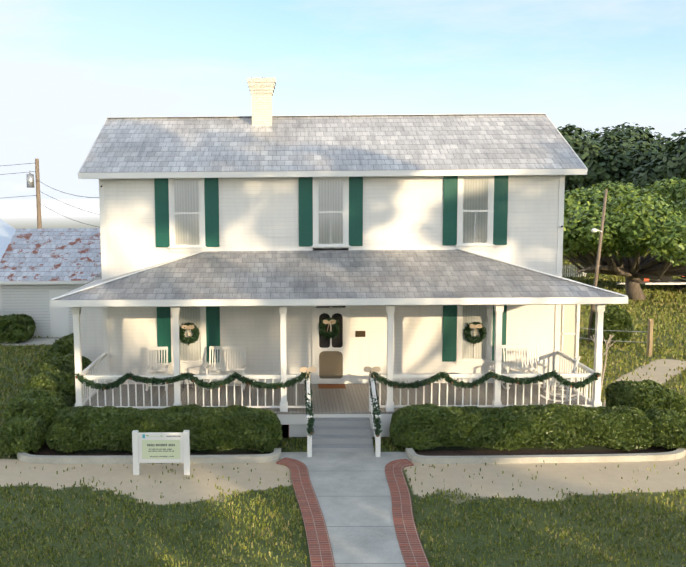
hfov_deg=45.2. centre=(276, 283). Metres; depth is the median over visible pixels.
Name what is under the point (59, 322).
garage trim
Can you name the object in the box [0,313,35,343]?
shrub
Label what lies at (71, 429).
hedge
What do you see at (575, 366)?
rocker
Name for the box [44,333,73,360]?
shrub
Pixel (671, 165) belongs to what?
tree leaves
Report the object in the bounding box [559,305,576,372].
side porch screen
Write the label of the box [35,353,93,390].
shrub
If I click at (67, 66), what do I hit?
sky
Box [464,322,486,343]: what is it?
wreath
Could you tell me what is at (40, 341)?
garage pad
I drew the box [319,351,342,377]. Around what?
door
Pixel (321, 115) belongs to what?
ridge cap
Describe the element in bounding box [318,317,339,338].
door wreath
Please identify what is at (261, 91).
chimney
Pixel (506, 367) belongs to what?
bench
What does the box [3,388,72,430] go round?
shrub
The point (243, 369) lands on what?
bench
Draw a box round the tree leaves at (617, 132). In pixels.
[579,122,685,151]
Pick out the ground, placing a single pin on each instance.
(606, 479)
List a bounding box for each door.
[319,315,342,376]
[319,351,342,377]
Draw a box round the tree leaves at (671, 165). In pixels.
[618,132,685,188]
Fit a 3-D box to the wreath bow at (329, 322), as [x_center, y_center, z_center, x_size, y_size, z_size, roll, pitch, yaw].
[1.533,1.216,23.758,0.392,0.355,0.072,0,6,1]
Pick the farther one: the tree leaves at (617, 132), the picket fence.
the tree leaves at (617, 132)
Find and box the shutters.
[154,176,507,362]
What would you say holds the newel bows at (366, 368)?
attached to the porch woodwork
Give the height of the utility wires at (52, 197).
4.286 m
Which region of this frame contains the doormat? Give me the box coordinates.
[318,384,345,387]
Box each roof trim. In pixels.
[51,247,627,306]
[78,114,587,178]
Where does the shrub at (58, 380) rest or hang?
on the ground
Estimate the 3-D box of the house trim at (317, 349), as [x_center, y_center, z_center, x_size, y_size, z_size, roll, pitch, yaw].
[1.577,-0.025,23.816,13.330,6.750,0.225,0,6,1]
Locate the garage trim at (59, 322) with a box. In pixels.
[0,281,88,337]
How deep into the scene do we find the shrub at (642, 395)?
21.16 m
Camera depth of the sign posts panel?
18.32 m
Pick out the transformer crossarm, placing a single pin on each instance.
(30, 179)
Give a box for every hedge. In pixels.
[45,404,282,453]
[389,403,655,450]
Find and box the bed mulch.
[28,439,676,455]
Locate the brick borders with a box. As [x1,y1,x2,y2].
[276,457,429,566]
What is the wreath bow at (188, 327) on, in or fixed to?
attached to the wreath at (193, 338)
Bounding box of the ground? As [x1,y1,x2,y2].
[0,199,685,566]
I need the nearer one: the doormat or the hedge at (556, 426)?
the hedge at (556, 426)
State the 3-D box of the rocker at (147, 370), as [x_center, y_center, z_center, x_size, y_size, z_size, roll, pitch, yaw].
[-3.417,2.458,23.415,0.635,1.171,0.997,-1,6,-3]
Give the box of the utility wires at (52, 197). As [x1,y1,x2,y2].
[0,163,99,226]
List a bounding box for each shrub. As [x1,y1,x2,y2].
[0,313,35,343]
[0,416,45,454]
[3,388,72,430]
[20,370,75,405]
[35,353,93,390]
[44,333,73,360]
[605,379,685,415]
[645,408,685,448]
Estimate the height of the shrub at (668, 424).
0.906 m
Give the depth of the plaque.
23.91 m
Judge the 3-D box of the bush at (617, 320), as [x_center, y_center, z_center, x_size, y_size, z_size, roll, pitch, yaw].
[13.758,1.696,33.654,1.683,1.629,1.714,0,6,1]
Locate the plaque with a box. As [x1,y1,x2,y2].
[355,331,364,336]
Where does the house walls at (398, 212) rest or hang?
on the ground
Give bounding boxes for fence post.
[646,319,653,356]
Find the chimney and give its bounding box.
[247,77,275,125]
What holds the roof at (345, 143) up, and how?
on the house walls at (398, 212)
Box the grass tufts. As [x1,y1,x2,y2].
[0,251,685,566]
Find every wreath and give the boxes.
[179,322,200,344]
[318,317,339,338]
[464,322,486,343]
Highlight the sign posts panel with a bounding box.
[132,430,189,474]
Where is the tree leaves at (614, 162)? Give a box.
[557,124,669,194]
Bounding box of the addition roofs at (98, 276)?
[83,272,101,285]
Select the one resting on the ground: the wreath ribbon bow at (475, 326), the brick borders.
the brick borders
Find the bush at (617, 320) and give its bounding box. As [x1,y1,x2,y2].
[591,305,632,344]
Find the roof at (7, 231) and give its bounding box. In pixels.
[0,219,15,259]
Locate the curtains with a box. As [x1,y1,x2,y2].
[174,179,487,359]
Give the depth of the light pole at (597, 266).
33.54 m
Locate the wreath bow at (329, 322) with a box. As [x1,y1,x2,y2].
[323,319,335,331]
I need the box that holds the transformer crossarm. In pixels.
[26,171,34,187]
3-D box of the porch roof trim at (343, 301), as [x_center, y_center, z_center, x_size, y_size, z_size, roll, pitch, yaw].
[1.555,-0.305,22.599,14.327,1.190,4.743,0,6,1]
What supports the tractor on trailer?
on the ground
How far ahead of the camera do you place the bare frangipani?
24.25 m
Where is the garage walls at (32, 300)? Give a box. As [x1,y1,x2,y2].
[1,284,84,337]
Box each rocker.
[144,347,168,390]
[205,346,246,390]
[540,356,581,401]
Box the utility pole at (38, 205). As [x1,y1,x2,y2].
[35,159,41,228]
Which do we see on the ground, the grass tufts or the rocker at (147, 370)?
the grass tufts
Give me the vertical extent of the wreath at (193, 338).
0.730 m
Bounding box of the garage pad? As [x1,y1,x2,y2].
[0,338,58,345]
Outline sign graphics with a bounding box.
[142,434,180,458]
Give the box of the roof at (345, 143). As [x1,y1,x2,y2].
[79,114,585,172]
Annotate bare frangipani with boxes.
[590,334,616,390]
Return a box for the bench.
[501,345,546,389]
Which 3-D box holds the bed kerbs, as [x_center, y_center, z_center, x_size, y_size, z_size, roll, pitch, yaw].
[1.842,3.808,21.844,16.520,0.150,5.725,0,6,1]
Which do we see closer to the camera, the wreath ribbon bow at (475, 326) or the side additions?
the wreath ribbon bow at (475, 326)
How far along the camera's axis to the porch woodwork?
20.96 m
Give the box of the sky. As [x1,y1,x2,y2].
[0,0,685,199]
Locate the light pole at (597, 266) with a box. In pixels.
[587,189,607,343]
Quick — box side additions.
[80,305,579,383]
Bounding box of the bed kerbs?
[17,448,685,463]
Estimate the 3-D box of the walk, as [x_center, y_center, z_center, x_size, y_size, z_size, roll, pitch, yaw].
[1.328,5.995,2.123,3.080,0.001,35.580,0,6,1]
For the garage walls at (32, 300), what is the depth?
36.18 m
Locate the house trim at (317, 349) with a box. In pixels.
[99,175,564,383]
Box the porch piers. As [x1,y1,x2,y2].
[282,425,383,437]
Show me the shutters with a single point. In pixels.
(450, 192)
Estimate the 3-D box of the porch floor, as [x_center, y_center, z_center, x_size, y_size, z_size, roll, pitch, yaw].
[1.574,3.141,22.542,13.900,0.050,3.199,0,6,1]
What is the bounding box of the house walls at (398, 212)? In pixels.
[104,175,558,383]
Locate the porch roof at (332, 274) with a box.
[55,250,624,299]
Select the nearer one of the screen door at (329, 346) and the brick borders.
the brick borders
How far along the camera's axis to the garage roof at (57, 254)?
37.38 m
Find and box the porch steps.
[312,417,373,451]
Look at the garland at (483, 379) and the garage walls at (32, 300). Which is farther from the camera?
the garage walls at (32, 300)
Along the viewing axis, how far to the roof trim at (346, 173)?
23.06 m
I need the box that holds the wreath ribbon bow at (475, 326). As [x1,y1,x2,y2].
[469,324,481,335]
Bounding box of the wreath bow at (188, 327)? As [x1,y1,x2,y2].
[181,325,194,334]
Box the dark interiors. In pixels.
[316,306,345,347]
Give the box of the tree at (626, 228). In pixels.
[563,177,685,300]
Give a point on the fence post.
(650, 337)
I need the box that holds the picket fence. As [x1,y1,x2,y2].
[562,265,586,276]
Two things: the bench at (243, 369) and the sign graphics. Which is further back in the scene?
the bench at (243, 369)
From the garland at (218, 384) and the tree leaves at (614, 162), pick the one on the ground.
the tree leaves at (614, 162)
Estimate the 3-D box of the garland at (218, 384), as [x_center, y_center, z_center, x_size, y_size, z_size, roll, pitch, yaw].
[-2.140,2.885,20.172,6.127,1.291,1.943,0,6,1]
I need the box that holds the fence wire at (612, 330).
[579,328,646,342]
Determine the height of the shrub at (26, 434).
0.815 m
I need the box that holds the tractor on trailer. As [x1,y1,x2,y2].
[616,276,685,289]
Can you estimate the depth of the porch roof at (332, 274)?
21.57 m
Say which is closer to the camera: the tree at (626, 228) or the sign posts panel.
the sign posts panel
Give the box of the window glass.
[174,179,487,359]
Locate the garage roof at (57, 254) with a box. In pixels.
[0,228,101,280]
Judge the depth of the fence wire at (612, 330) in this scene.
31.68 m
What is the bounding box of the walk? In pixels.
[279,452,409,566]
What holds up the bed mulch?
on the ground
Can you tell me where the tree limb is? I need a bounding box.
[577,264,643,283]
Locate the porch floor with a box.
[73,383,603,413]
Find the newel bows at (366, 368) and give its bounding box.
[299,366,380,381]
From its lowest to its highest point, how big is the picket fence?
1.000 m
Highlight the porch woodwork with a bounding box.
[71,304,604,456]
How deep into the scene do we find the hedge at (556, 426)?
19.71 m
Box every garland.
[74,367,314,436]
[369,370,600,436]
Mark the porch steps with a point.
(347, 434)
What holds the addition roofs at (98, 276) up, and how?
attached to the house walls at (398, 212)
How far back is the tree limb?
45.22 m
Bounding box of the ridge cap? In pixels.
[106,113,545,117]

